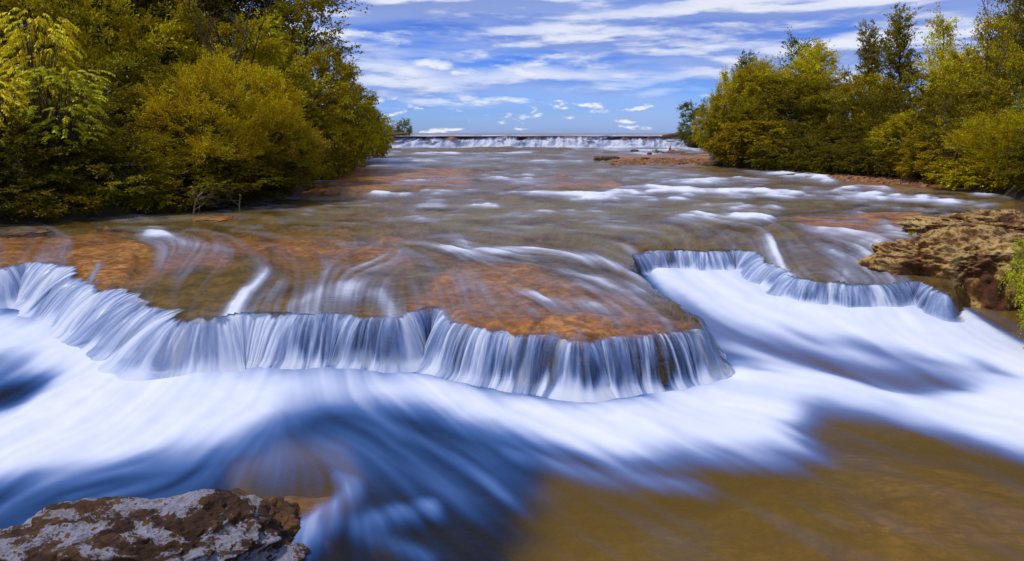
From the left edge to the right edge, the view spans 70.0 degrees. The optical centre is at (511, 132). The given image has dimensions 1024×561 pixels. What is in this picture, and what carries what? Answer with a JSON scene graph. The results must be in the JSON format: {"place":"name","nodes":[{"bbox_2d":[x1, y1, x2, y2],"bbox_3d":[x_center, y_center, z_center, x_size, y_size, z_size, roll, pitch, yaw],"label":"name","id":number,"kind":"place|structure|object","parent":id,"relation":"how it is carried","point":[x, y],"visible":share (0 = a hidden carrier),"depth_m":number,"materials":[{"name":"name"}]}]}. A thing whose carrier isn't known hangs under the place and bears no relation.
{"place":"outdoors","nodes":[
{"label":"outdoors","id":0,"kind":"place"},
{"bbox_2d":[0,229,52,235],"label":"stone","id":1,"kind":"object","parent":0,"point":[22,232],"visible":1,"depth_m":11.89,"materials":[{"name":"brown stone"}]},
{"bbox_2d":[0,117,375,237],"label":"riverbank","id":2,"kind":"structure","parent":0,"point":[115,211],"depth_m":14.44,"materials":[{"name":"soil"}]},
{"bbox_2d":[0,77,30,181],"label":"sumac","id":3,"kind":"object","parent":2,"relation":"on","point":[4,123],"visible":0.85,"depth_m":13.70,"materials":[{"name":"green plant"}]},
{"bbox_2d":[0,7,87,171],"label":"sumac","id":4,"kind":"object","parent":2,"relation":"on","point":[25,43],"visible":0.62,"depth_m":14.81,"materials":[{"name":"green plant"}]},
{"bbox_2d":[0,186,106,219],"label":"shrub","id":5,"kind":"object","parent":2,"relation":"on","point":[86,207],"visible":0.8,"depth_m":13.27,"materials":[{"name":"green plant"}]},
{"bbox_2d":[7,66,114,181],"bbox_3d":[-8.854,-0.169,14.392,1.816,2.307,1.930,0,0,-34],"label":"sumac","id":6,"kind":"object","parent":2,"relation":"on","point":[89,92],"visible":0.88,"depth_m":14.21,"materials":[{"name":"green plant"}]},
{"bbox_2d":[0,101,143,198],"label":"shrub","id":7,"kind":"object","parent":2,"relation":"on","point":[37,162],"visible":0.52,"depth_m":13.68,"materials":[{"name":"green plant"}]},
{"bbox_2d":[0,0,149,153],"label":"shrub","id":8,"kind":"object","parent":2,"relation":"on","point":[48,8],"visible":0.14,"depth_m":18.23,"materials":[{"name":"green plant"}]},
{"bbox_2d":[0,0,181,104],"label":"tree","id":9,"kind":"object","parent":2,"relation":"on","point":[59,5],"visible":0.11,"depth_m":21.14,"materials":[{"name":"green plant"}]},
{"bbox_2d":[0,49,198,165],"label":"shrub","id":10,"kind":"object","parent":2,"relation":"on","point":[126,69],"visible":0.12,"depth_m":16.62,"materials":[{"name":"green plant"}]},
{"bbox_2d":[13,126,194,205],"bbox_3d":[-8.342,0.749,15.203,3.464,1.875,3.277,0,0,12],"label":"shrub","id":11,"kind":"object","parent":2,"relation":"on","point":[110,191],"visible":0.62,"depth_m":14.42,"materials":[{"name":"green plant"}]},
{"bbox_2d":[14,0,232,92],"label":"tree","id":12,"kind":"object","parent":2,"relation":"on","point":[163,16],"visible":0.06,"depth_m":26.60,"materials":[{"name":"green plant"}]},
{"bbox_2d":[32,0,241,148],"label":"shrub","id":13,"kind":"object","parent":2,"relation":"on","point":[128,35],"visible":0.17,"depth_m":19.77,"materials":[{"name":"green plant"}]},
{"bbox_2d":[88,58,245,167],"bbox_3d":[-8.623,-0.005,18.159,3.931,3.811,3.954,0,0,3],"label":"shrub","id":14,"kind":"object","parent":2,"relation":"on","point":[130,119],"visible":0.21,"depth_m":17.38,"materials":[{"name":"green plant"}]},
{"bbox_2d":[107,161,231,214],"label":"shrub","id":15,"kind":"object","parent":2,"relation":"on","point":[144,200],"visible":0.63,"depth_m":14.73,"materials":[{"name":"green plant"}]},
{"bbox_2d":[124,0,239,101],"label":"tree","id":16,"kind":"object","parent":2,"relation":"on","point":[210,6],"visible":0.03,"depth_m":29.70,"materials":[{"name":"green plant"}]},
{"bbox_2d":[124,44,320,187],"bbox_3d":[-6.936,-0.178,17.331,4.137,3.694,4.134,0,0,42],"label":"willow shrub","id":17,"kind":"object","parent":2,"relation":"on","point":[222,76],"visible":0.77,"depth_m":16.43,"materials":[{"name":"green plant"}]},
{"bbox_2d":[215,184,255,213],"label":"dead branch","id":18,"kind":"object","parent":2,"relation":"on","point":[234,200],"visible":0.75,"depth_m":15.43,"materials":[{"name":"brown wood"}]},
{"bbox_2d":[166,151,321,204],"bbox_3d":[-6.379,0.975,16.352,4.205,1.152,3.889,0,0,-11],"label":"shrub","id":19,"kind":"object","parent":2,"relation":"on","point":[279,182],"visible":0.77,"depth_m":15.99,"materials":[{"name":"green plant"}]},
{"bbox_2d":[157,9,331,181],"bbox_3d":[-7.893,-0.996,22.311,5.573,5.829,5.154,0,0,18],"label":"shrub","id":20,"kind":"object","parent":2,"relation":"on","point":[265,45],"visible":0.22,"depth_m":21.59,"materials":[{"name":"green plant"}]},
{"bbox_2d":[200,15,323,102],"bbox_3d":[-9.702,-1.566,29.084,4.552,6.231,5.308,0,0,15],"label":"tree","id":21,"kind":"object","parent":2,"relation":"on","point":[247,49],"visible":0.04,"depth_m":28.48,"materials":[{"name":"green plant"}]},
{"bbox_2d":[224,112,332,190],"bbox_3d":[-5.978,0.469,18.510,2.906,2.140,2.908,0,0,-6],"label":"willow shrub","id":22,"kind":"object","parent":2,"relation":"on","point":[310,141],"visible":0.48,"depth_m":18.17,"materials":[{"name":"green plant"}]},
{"bbox_2d":[225,72,344,187],"bbox_3d":[-6.270,-0.009,20.317,4.092,3.417,3.784,0,0,-44],"label":"shrub","id":23,"kind":"object","parent":2,"relation":"on","point":[323,115],"visible":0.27,"depth_m":20.42,"materials":[{"name":"green plant"}]},
{"bbox_2d":[238,0,363,104],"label":"tree","id":24,"kind":"object","parent":2,"relation":"on","point":[299,17],"visible":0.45,"depth_m":26.87,"materials":[{"name":"green plant"}]},
{"bbox_2d":[259,32,398,172],"bbox_3d":[-7.342,-0.732,25.981,5.012,5.374,5.298,0,0,36],"label":"shrub","id":25,"kind":"object","parent":2,"relation":"on","point":[343,91],"visible":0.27,"depth_m":25.65,"materials":[{"name":"green plant"}]},
{"bbox_2d":[316,132,354,180],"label":"shrub","id":26,"kind":"object","parent":2,"relation":"on","point":[342,165],"visible":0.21,"depth_m":23.93,"materials":[{"name":"green plant"}]},
{"bbox_2d":[305,96,371,172],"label":"shrub","id":27,"kind":"object","parent":2,"relation":"on","point":[351,121],"visible":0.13,"depth_m":26.17,"materials":[{"name":"green plant"}]},
{"bbox_2d":[317,67,394,166],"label":"shrub","id":28,"kind":"object","parent":2,"relation":"on","point":[376,115],"visible":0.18,"depth_m":32.86,"materials":[{"name":"green plant"}]},
{"bbox_2d":[344,109,398,157],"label":"shrub","id":29,"kind":"object","parent":2,"relation":"on","point":[386,143],"visible":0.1,"depth_m":39.03,"materials":[{"name":"green plant"}]},
{"bbox_2d":[4,146,993,317],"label":"river water","id":30,"kind":"structure","parent":0,"point":[723,207],"depth_m":14.38,"materials":[{"name":"white liquid"}]},
{"bbox_2d":[190,186,217,216],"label":"dead branch","id":31,"kind":"object","parent":30,"relation":"in","point":[194,209],"visible":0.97,"depth_m":14.61,"materials":[{"name":"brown wood"}]},
{"bbox_2d":[191,216,238,221],"bbox_3d":[-5.573,1.621,13.738,0.855,0.066,0.654,0,0,0],"label":"stone","id":32,"kind":"object","parent":30,"relation":"in","point":[216,219],"visible":1,"depth_m":13.61,"materials":[{"name":"brown stone"}]},
{"bbox_2d":[593,156,619,162],"bbox_3d":[4.661,1.385,35.985,1.358,0.531,1.082,0,0,0],"label":"stone","id":33,"kind":"object","parent":30,"relation":"in","point":[599,158],"visible":0.56,"depth_m":35.70,"materials":[{"name":"brown stone"}]},
{"bbox_2d":[660,146,690,154],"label":"driftwood log","id":34,"kind":"object","parent":30,"relation":"on","point":[672,151],"visible":0.66,"depth_m":43.73,"materials":[{"name":"brown wood"}]},
{"bbox_2d":[688,140,697,147],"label":"stone","id":35,"kind":"object","parent":30,"relation":"in","point":[691,145],"visible":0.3,"depth_m":56.66,"materials":[{"name":"stone"}]},
{"bbox_2d":[392,136,629,149],"bbox_3d":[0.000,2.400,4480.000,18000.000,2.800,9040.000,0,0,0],"label":"ground","id":36,"kind":"structure","parent":0,"point":[469,136],"depth_m":211.59,"materials":[{"name":"soil"}]},
{"bbox_2d":[0,268,1023,560],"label":"pool water","id":37,"kind":"structure","parent":0,"point":[442,470],"depth_m":5.33,"materials":[{"name":"white liquid"}]},
{"bbox_2d":[0,146,1023,560],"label":"riverbed","id":38,"kind":"structure","parent":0,"point":[852,490],"depth_m":8.60,"materials":[{"name":"brown stone"}]},
{"bbox_2d":[0,166,68,221],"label":"shrub","id":39,"kind":"object","parent":38,"relation":"on","point":[44,197],"visible":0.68,"depth_m":13.11,"materials":[{"name":"green plant"}]},
{"bbox_2d":[0,489,309,560],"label":"boulder","id":40,"kind":"object","parent":38,"relation":"on","point":[211,525],"visible":1,"depth_m":3.59,"materials":[{"name":"grey stone"}]},
{"bbox_2d":[182,0,262,136],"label":"bare tree","id":41,"kind":"object","parent":38,"relation":"on","point":[241,46],"visible":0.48,"depth_m":19.94,"materials":[{"name":"brown plant"}]},
{"bbox_2d":[190,0,273,92],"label":"bare tree","id":42,"kind":"object","parent":38,"relation":"on","point":[217,33],"visible":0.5,"depth_m":20.51,"materials":[{"name":"brown plant"}]},
{"bbox_2d":[230,488,304,535],"bbox_3d":[-1.516,2.288,4.053,0.776,0.446,0.789,0,0,0],"label":"wet rock","id":43,"kind":"object","parent":38,"relation":"on","point":[285,513],"visible":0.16,"depth_m":4.12,"materials":[{"name":"brown stone"}]},
{"bbox_2d":[168,0,371,83],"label":"tree","id":44,"kind":"object","parent":38,"relation":"on","point":[243,4],"visible":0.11,"depth_m":31.45,"materials":[{"name":"green plant"}]},
{"bbox_2d":[0,262,734,402],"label":"waterfall","id":45,"kind":"structure","parent":38,"relation":"on","point":[136,337],"depth_m":6.77,"materials":[{"name":"liquid"}]},
{"bbox_2d":[389,136,684,148],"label":"rock ledge","id":46,"kind":"object","parent":38,"relation":"on","point":[457,138],"visible":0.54,"depth_m":60.15,"materials":[{"name":"stone"}]},
{"bbox_2d":[388,132,408,135],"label":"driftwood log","id":47,"kind":"object","parent":46,"relation":"on","point":[400,133],"visible":0.3,"depth_m":59.74,"materials":[{"name":"brown wood"}]},
{"bbox_2d":[394,118,412,137],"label":"shrub","id":48,"kind":"object","parent":46,"relation":"on","point":[400,129],"visible":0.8,"depth_m":61.30,"materials":[{"name":"green plant"}]},
{"bbox_2d":[390,135,699,147],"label":"waterfall","id":49,"kind":"structure","parent":46,"relation":"on","point":[558,141],"depth_m":59.17,"materials":[{"name":"liquid"}]},
{"bbox_2d":[661,132,689,137],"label":"driftwood log","id":50,"kind":"object","parent":49,"relation":"on","point":[675,134],"visible":0.67,"depth_m":59.60,"materials":[{"name":"brown wood"}]},
{"bbox_2d":[743,133,827,171],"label":"shrub","id":51,"kind":"object","parent":38,"relation":"on","point":[760,160],"visible":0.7,"depth_m":27.40,"materials":[{"name":"green plant"}]},
{"bbox_2d":[635,250,954,321],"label":"waterfall","id":52,"kind":"structure","parent":38,"relation":"on","point":[776,281],"depth_m":8.64,"materials":[{"name":"liquid"}]},
{"bbox_2d":[763,119,852,155],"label":"shrub","id":53,"kind":"object","parent":38,"relation":"on","point":[824,134],"visible":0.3,"depth_m":28.97,"materials":[{"name":"green plant"}]},
{"bbox_2d":[858,223,1023,321],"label":"boulder","id":54,"kind":"object","parent":38,"relation":"on","point":[949,258],"visible":0.48,"depth_m":8.64,"materials":[{"name":"brown stone"}]},
{"bbox_2d":[895,209,1023,238],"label":"boulder","id":55,"kind":"object","parent":38,"relation":"on","point":[1011,219],"visible":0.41,"depth_m":11.53,"materials":[{"name":"brown stone"}]},
{"bbox_2d":[921,149,1023,192],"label":"shrub","id":56,"kind":"object","parent":38,"relation":"on","point":[953,180],"visible":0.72,"depth_m":19.33,"materials":[{"name":"green plant"}]},
{"bbox_2d":[988,130,1023,193],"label":"shrub","id":57,"kind":"object","parent":38,"relation":"on","point":[1016,177],"visible":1,"depth_m":17.45,"materials":[{"name":"green plant"}]},
{"bbox_2d":[18,0,1023,132],"label":"sky","id":58,"kind":"structure","parent":0,"point":[443,66],"materials":[{"name":"blue"}]},
{"bbox_2d":[400,133,668,135],"bbox_3d":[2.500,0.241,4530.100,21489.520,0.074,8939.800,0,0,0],"label":"lake water","id":59,"kind":"structure","parent":0,"point":[537,134],"depth_m":110.19,"materials":[{"name":"grey liquid"}]},
{"bbox_2d":[708,121,1023,211],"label":"riverbank","id":60,"kind":"structure","parent":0,"point":[1005,195],"depth_m":25.41,"materials":[{"name":"soil"}]},
{"bbox_2d":[676,97,713,148],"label":"shrub","id":61,"kind":"object","parent":60,"relation":"on","point":[687,137],"visible":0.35,"depth_m":56.80,"materials":[{"name":"green plant"}]},
{"bbox_2d":[690,101,714,150],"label":"shrub","id":62,"kind":"object","parent":60,"relation":"on","point":[696,130],"visible":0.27,"depth_m":51.85,"materials":[{"name":"green plant"}]},
{"bbox_2d":[701,162,721,165],"bbox_3d":[8.590,1.412,31.625,0.980,0.302,0.766,0,0,0],"label":"stone","id":63,"kind":"object","parent":60,"relation":"on","point":[710,164],"visible":0.62,"depth_m":31.35,"materials":[{"name":"brown stone"}]},
{"bbox_2d":[704,66,740,143],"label":"shrub","id":64,"kind":"object","parent":60,"relation":"on","point":[725,78],"visible":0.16,"depth_m":43.92,"materials":[{"name":"green plant"}]},
{"bbox_2d":[697,89,783,164],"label":"shrub","id":65,"kind":"object","parent":60,"relation":"on","point":[713,125],"visible":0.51,"depth_m":31.15,"materials":[{"name":"green plant"}]},
{"bbox_2d":[731,49,759,97],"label":"poplar tree","id":66,"kind":"object","parent":60,"relation":"on","point":[743,60],"visible":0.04,"depth_m":41.92,"materials":[{"name":"green plant"}]},
{"bbox_2d":[693,116,802,164],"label":"shrub","id":67,"kind":"object","parent":60,"relation":"on","point":[724,148],"visible":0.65,"depth_m":29.61,"materials":[{"name":"green plant"}]},
{"bbox_2d":[703,57,792,131],"bbox_3d":[11.104,-1.071,33.944,3.945,5.010,4.600,0,0,-8],"label":"tree","id":68,"kind":"object","parent":60,"relation":"on","point":[751,81],"visible":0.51,"depth_m":33.60,"materials":[{"name":"green plant"}]},
{"bbox_2d":[712,54,800,127],"bbox_3d":[13.800,-1.496,40.082,4.409,5.792,3.810,0,0,-27],"label":"tree","id":69,"kind":"object","parent":60,"relation":"on","point":[762,63],"visible":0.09,"depth_m":39.86,"materials":[{"name":"green plant"}]},
{"bbox_2d":[609,157,944,186],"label":"gravel","id":70,"kind":"structure","parent":60,"relation":"on","point":[848,177],"depth_m":25.35,"materials":[{"name":"brown stone"}]},
{"bbox_2d":[726,71,853,138],"bbox_3d":[12.443,-0.698,33.328,5.768,4.231,5.392,0,0,5],"label":"tree","id":71,"kind":"object","parent":60,"relation":"on","point":[798,84],"visible":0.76,"depth_m":32.12,"materials":[{"name":"green plant"}]},
{"bbox_2d":[775,26,831,90],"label":"tree","id":72,"kind":"object","parent":60,"relation":"on","point":[794,45],"visible":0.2,"depth_m":41.89,"materials":[{"name":"green plant"}]},
{"bbox_2d":[778,34,857,126],"bbox_3d":[16.649,-2.051,40.025,4.138,7.012,3.549,0,0,17],"label":"tree","id":73,"kind":"object","parent":60,"relation":"on","point":[817,57],"visible":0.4,"depth_m":39.75,"materials":[{"name":"green plant"}]},
{"bbox_2d":[786,139,876,173],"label":"shrub","id":74,"kind":"object","parent":60,"relation":"on","point":[817,167],"visible":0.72,"depth_m":25.72,"materials":[{"name":"green plant"}]},
{"bbox_2d":[813,139,907,176],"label":"shrub","id":75,"kind":"object","parent":60,"relation":"on","point":[861,169],"visible":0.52,"depth_m":24.53,"materials":[{"name":"green plant"}]},
{"bbox_2d":[811,65,912,137],"bbox_3d":[16.647,-0.862,35.893,4.856,5.079,5.251,0,0,-23],"label":"tree","id":76,"kind":"object","parent":60,"relation":"on","point":[846,90],"visible":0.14,"depth_m":35.45,"materials":[{"name":"green plant"}]},
{"bbox_2d":[824,132,905,160],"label":"shrub","id":77,"kind":"object","parent":60,"relation":"on","point":[854,141],"visible":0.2,"depth_m":26.62,"materials":[{"name":"green plant"}]},
{"bbox_2d":[799,88,931,145],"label":"shrub","id":78,"kind":"object","parent":60,"relation":"on","point":[842,121],"visible":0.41,"depth_m":28.58,"materials":[{"name":"green plant"}]},
{"bbox_2d":[849,19,891,117],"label":"poplar tree","id":79,"kind":"object","parent":60,"relation":"on","point":[872,59],"visible":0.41,"depth_m":38.81,"materials":[{"name":"green plant"}]},
{"bbox_2d":[876,2,927,124],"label":"poplar tree","id":80,"kind":"object","parent":60,"relation":"on","point":[898,32],"visible":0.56,"depth_m":39.68,"materials":[{"name":"green plant"}]},
{"bbox_2d":[857,70,967,136],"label":"shrub","id":81,"kind":"object","parent":60,"relation":"on","point":[890,85],"visible":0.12,"depth_m":31.49,"materials":[{"name":"green plant"}]},
{"bbox_2d":[869,137,956,179],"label":"shrub","id":82,"kind":"object","parent":60,"relation":"on","point":[889,159],"visible":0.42,"depth_m":23.52,"materials":[{"name":"green plant"}]},
{"bbox_2d":[859,110,967,161],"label":"shrub","id":83,"kind":"object","parent":60,"relation":"on","point":[894,120],"visible":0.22,"depth_m":25.44,"materials":[{"name":"green plant"}]},
{"bbox_2d":[897,142,970,179],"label":"shrub","id":84,"kind":"object","parent":60,"relation":"on","point":[918,175],"visible":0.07,"depth_m":22.50,"materials":[{"name":"green plant"}]},
{"bbox_2d":[907,2,964,124],"bbox_3d":[21.755,-2.562,36.852,3.184,8.201,3.252,0,0,25],"label":"tree","id":85,"kind":"object","parent":60,"relation":"on","point":[950,35],"visible":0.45,"depth_m":36.81,"materials":[{"name":"green plant"}]},
{"bbox_2d":[918,92,964,186],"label":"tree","id":86,"kind":"object","parent":60,"relation":"on","point":[945,121],"visible":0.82,"depth_m":20.55,"materials":[{"name":"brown plant"}]},
{"bbox_2d":[893,123,999,183],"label":"shrub","id":87,"kind":"object","parent":60,"relation":"on","point":[922,162],"visible":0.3,"depth_m":21.53,"materials":[{"name":"green plant"}]},
{"bbox_2d":[902,72,1023,167],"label":"shrub","id":88,"kind":"object","parent":60,"relation":"on","point":[1002,100],"visible":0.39,"depth_m":21.68,"materials":[{"name":"green plant"}]},
{"bbox_2d":[910,45,1017,123],"bbox_3d":[20.129,-1.255,32.923,5.153,5.444,4.453,0,0,-17],"label":"tree","id":89,"kind":"object","parent":60,"relation":"on","point":[963,55],"visible":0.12,"depth_m":32.74,"materials":[{"name":"green plant"}]},
{"bbox_2d":[931,2,1023,122],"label":"tree","id":90,"kind":"object","parent":60,"relation":"on","point":[982,38],"visible":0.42,"depth_m":25.88,"materials":[{"name":"green plant"}]},
{"bbox_2d":[931,38,1023,146],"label":"tree","id":91,"kind":"object","parent":60,"relation":"on","point":[1012,63],"visible":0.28,"depth_m":24.88,"materials":[{"name":"green plant"}]},
{"bbox_2d":[940,107,1023,184],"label":"willow shrub","id":92,"kind":"object","parent":60,"relation":"on","point":[1010,122],"visible":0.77,"depth_m":19.18,"materials":[{"name":"green plant"}]},
{"bbox_2d":[975,0,1023,107],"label":"tree","id":93,"kind":"object","parent":60,"relation":"on","point":[1018,16],"visible":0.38,"depth_m":29.82,"materials":[{"name":"green plant"}]},
{"bbox_2d":[977,0,1021,108],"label":"bare tree","id":94,"kind":"object","parent":60,"relation":"on","point":[1002,44],"visible":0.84,"depth_m":23.88,"materials":[{"name":"brown plant"}]},
{"bbox_2d":[996,232,1023,312],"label":"leafy plant","id":95,"kind":"object","parent":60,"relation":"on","point":[1017,279],"visible":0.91,"depth_m":7.66,"materials":[{"name":"green plant"}]},
{"bbox_2d":[1011,286,1023,348],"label":"leafy plant","id":96,"kind":"object","parent":60,"relation":"on","point":[1020,300],"visible":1,"depth_m":7.00,"materials":[{"name":"green plant"}]}
]}

